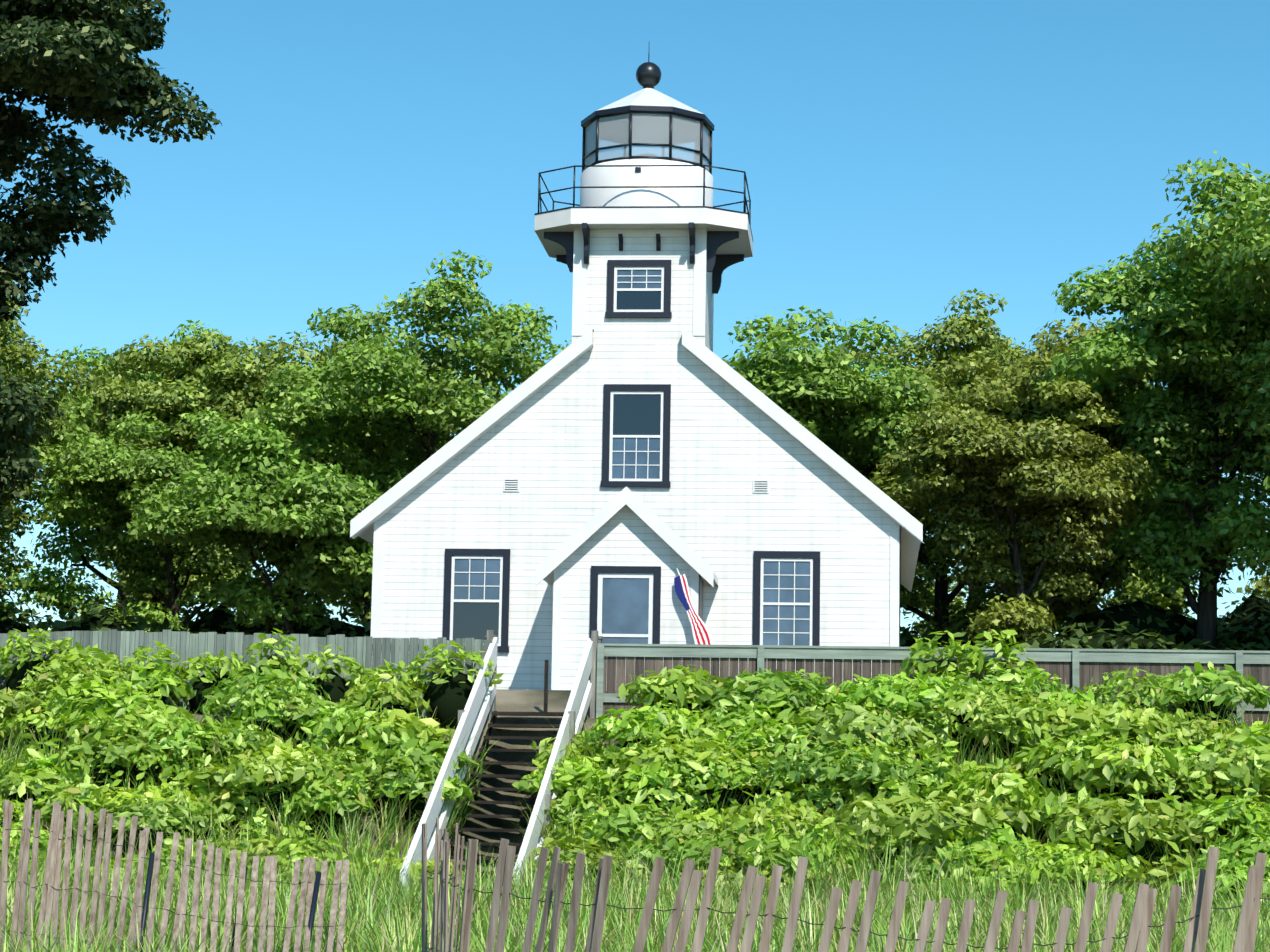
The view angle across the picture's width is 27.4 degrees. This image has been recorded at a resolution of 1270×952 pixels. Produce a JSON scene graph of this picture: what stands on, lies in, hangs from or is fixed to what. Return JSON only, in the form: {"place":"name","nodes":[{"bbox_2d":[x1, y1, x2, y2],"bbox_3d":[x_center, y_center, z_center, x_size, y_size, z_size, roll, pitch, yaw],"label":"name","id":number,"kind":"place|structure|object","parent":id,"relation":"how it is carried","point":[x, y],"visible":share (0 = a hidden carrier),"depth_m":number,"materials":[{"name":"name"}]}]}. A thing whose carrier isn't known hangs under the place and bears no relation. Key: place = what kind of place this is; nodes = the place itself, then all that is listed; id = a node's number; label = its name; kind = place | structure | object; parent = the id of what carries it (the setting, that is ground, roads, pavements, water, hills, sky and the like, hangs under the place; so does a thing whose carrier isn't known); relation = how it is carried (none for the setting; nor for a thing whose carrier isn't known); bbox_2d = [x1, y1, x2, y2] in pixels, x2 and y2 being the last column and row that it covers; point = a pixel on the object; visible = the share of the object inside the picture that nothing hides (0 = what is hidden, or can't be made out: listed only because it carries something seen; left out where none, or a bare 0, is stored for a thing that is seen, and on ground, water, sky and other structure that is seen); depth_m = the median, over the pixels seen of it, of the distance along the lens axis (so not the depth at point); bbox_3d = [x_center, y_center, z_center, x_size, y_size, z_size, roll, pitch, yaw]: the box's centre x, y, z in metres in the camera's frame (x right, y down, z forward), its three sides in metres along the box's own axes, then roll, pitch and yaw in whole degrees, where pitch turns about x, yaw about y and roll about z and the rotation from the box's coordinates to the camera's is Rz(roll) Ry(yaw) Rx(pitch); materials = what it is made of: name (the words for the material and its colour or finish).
{"place":"outdoors","nodes":[
{"label":"outdoors","id":0,"kind":"place"},
{"bbox_2d":[0,689,1268,950],"bbox_3d":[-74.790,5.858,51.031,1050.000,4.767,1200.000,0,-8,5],"label":"ground","id":1,"kind":"structure","parent":0,"point":[518,701],"depth_m":37.80,"materials":[{"name":"brown soil"}]},
{"bbox_2d":[0,358,100,621],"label":"tree","id":2,"kind":"object","parent":1,"relation":"on","point":[78,427],"visible":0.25,"depth_m":65.84,"materials":[{"name":"green plant"}]},
{"bbox_2d":[0,261,105,598],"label":"tree","id":3,"kind":"object","parent":1,"relation":"on","point":[12,349],"visible":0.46,"depth_m":59.41,"materials":[{"name":"green plant"}]},
{"bbox_2d":[0,0,221,517],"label":"tree","id":4,"kind":"object","parent":1,"relation":"on","point":[76,57],"visible":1,"depth_m":45.58,"materials":[{"name":"green plant"}]},
{"bbox_2d":[0,320,222,626],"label":"tree","id":5,"kind":"object","parent":1,"relation":"on","point":[49,594],"visible":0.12,"depth_m":82.68,"materials":[{"name":"green plant"}]},
{"bbox_2d":[25,407,257,633],"bbox_3d":[-10.882,2.226,61.185,6.081,7.406,5.990,-4,-9,34],"label":"tree","id":6,"kind":"object","parent":1,"relation":"on","point":[98,470],"visible":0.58,"depth_m":60.40,"materials":[{"name":"green plant"}]},
{"bbox_2d":[46,328,237,625],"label":"tree","id":7,"kind":"object","parent":1,"relation":"on","point":[115,397],"visible":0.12,"depth_m":71.59,"materials":[{"name":"green plant"}]},
{"bbox_2d":[118,416,382,634],"bbox_3d":[-7.721,2.093,55.708,6.120,6.442,6.259,-5,-10,36],"label":"tree","id":8,"kind":"object","parent":1,"relation":"on","point":[251,496],"visible":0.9,"depth_m":54.82,"materials":[{"name":"green plant"}]},
{"bbox_2d":[134,331,445,623],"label":"tree","id":9,"kind":"object","parent":1,"relation":"on","point":[232,391],"visible":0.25,"depth_m":69.37,"materials":[{"name":"green plant"}]},
{"bbox_2d":[296,330,491,627],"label":"tree","id":10,"kind":"object","parent":1,"relation":"on","point":[362,611],"depth_m":84.41,"materials":[{"name":"green plant"}]},
{"bbox_2d":[242,250,571,588],"bbox_3d":[-5.284,0.469,64.792,8.297,12.060,8.768,-3,-9,28],"label":"tree","id":11,"kind":"object","parent":1,"relation":"on","point":[404,394],"visible":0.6,"depth_m":64.61,"materials":[{"name":"green plant"}]},
{"bbox_2d":[397,630,602,893],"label":"beach stairs","id":12,"kind":"structure","parent":1,"relation":"on","point":[582,696],"depth_m":36.76,"materials":[{"name":"white paint"}]},
{"bbox_2d":[536,487,718,689],"bbox_3d":[-0.099,2.030,43.993,2.950,3.515,1.750,0,-8,5],"label":"entrance porch","id":13,"kind":"object","parent":1,"relation":"on","point":[608,570],"visible":0.69,"depth_m":43.35,"materials":[{"name":"white wood"}]},
{"bbox_2d":[674,563,719,676],"bbox_3d":[1.067,2.520,42.909,1.005,2.206,0.108,-3,-9,28],"label":"flag on staff","id":14,"kind":"object","parent":13,"relation":"attached to","point":[701,633],"visible":0.88,"depth_m":43.01,"materials":[{"name":"multicoloured fabric"}]},
{"bbox_2d":[0,628,1269,917],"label":"dune shrubs","id":15,"kind":"object","parent":1,"relation":"on","point":[786,718],"visible":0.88,"depth_m":35.34,"materials":[{"name":"green plant"}]},
{"bbox_2d":[0,670,1269,951],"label":"beach grass","id":16,"kind":"structure","parent":1,"relation":"on","point":[386,916],"depth_m":27.70,"materials":[{"name":"green plant"}]},
{"bbox_2d":[0,799,1269,951],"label":"sand fence","id":17,"kind":"object","parent":1,"relation":"on","point":[1141,926],"visible":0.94,"depth_m":12.20,"materials":[{"name":"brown wood"}]},
{"bbox_2d":[0,629,1269,727],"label":"yard fence","id":18,"kind":"object","parent":1,"relation":"on","point":[614,659],"visible":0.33,"depth_m":38.59,"materials":[{"name":"grey wood"}]},
{"bbox_2d":[0,569,1269,694],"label":"understory shrubs","id":19,"kind":"object","parent":1,"relation":"on","point":[1141,624],"visible":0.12,"depth_m":59.51,"materials":[{"name":"green plant"}]},
{"bbox_2d":[721,306,939,597],"bbox_3d":[3.777,1.236,62.718,8.446,10.286,8.319,3,-8,-17],"label":"tree","id":20,"kind":"object","parent":1,"relation":"on","point":[814,390],"visible":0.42,"depth_m":60.76,"materials":[{"name":"green plant"}]},
{"bbox_2d":[820,288,1039,638],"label":"tree","id":21,"kind":"object","parent":1,"relation":"on","point":[957,336],"visible":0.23,"depth_m":67.66,"materials":[{"name":"green plant"}]},
{"bbox_2d":[886,337,1119,636],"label":"tree","id":22,"kind":"object","parent":1,"relation":"on","point":[969,589],"depth_m":81.11,"materials":[{"name":"green plant"}]},
{"bbox_2d":[868,375,1161,645],"bbox_3d":[8.399,1.880,58.445,6.588,8.024,6.489,-2,-8,23],"label":"tree","id":23,"kind":"object","parent":1,"relation":"on","point":[994,472],"visible":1,"depth_m":57.63,"materials":[{"name":"green plant"}]},
{"bbox_2d":[935,317,1250,633],"bbox_3d":[10.895,1.502,65.147,8.370,10.654,8.055,3,-8,-14],"label":"tree","id":24,"kind":"object","parent":1,"relation":"on","point":[1026,375],"visible":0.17,"depth_m":63.63,"materials":[{"name":"green plant"}]},
{"bbox_2d":[1028,232,1269,647],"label":"tree","id":25,"kind":"object","parent":1,"relation":"on","point":[1167,430],"visible":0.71,"depth_m":59.49,"materials":[{"name":"green plant"}]},
{"bbox_2d":[1085,373,1263,617],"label":"tree","id":26,"kind":"object","parent":1,"relation":"on","point":[1136,586],"visible":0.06,"depth_m":81.31,"materials":[{"name":"green plant"}]},
{"bbox_2d":[1120,150,1269,582],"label":"tree","id":27,"kind":"object","parent":1,"relation":"on","point":[1242,224],"visible":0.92,"depth_m":56.91,"materials":[{"name":"green plant"}]},
{"bbox_2d":[1218,424,1269,601],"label":"tree","id":28,"kind":"object","parent":1,"relation":"on","point":[1263,584],"visible":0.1,"depth_m":79.32,"materials":[{"name":"green plant"}]},
{"bbox_2d":[1249,254,1269,293],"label":"tree","id":29,"kind":"object","parent":1,"relation":"on","point":[1266,277],"visible":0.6,"depth_m":54.10,"materials":[{"name":"green plant"}]},
{"bbox_2d":[0,0,1269,636],"label":"sky","id":30,"kind":"structure","parent":0,"point":[899,158],"materials":[{"name":"blue"}]},
{"bbox_2d":[350,327,922,689],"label":"keepers house","id":31,"kind":"structure","parent":0,"point":[859,532],"depth_m":45.09,"materials":[{"name":"white wood"}]},
{"bbox_2d":[443,260,819,651],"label":"house windows","id":32,"kind":"structure","parent":31,"relation":"attached to","point":[636,453],"depth_m":45.13,"materials":[{"name":"grey glass"}]},
{"bbox_2d":[534,54,752,420],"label":"light tower","id":33,"kind":"structure","parent":31,"relation":"on","point":[646,206],"depth_m":45.67,"materials":[{"name":"white wood"}]}
]}

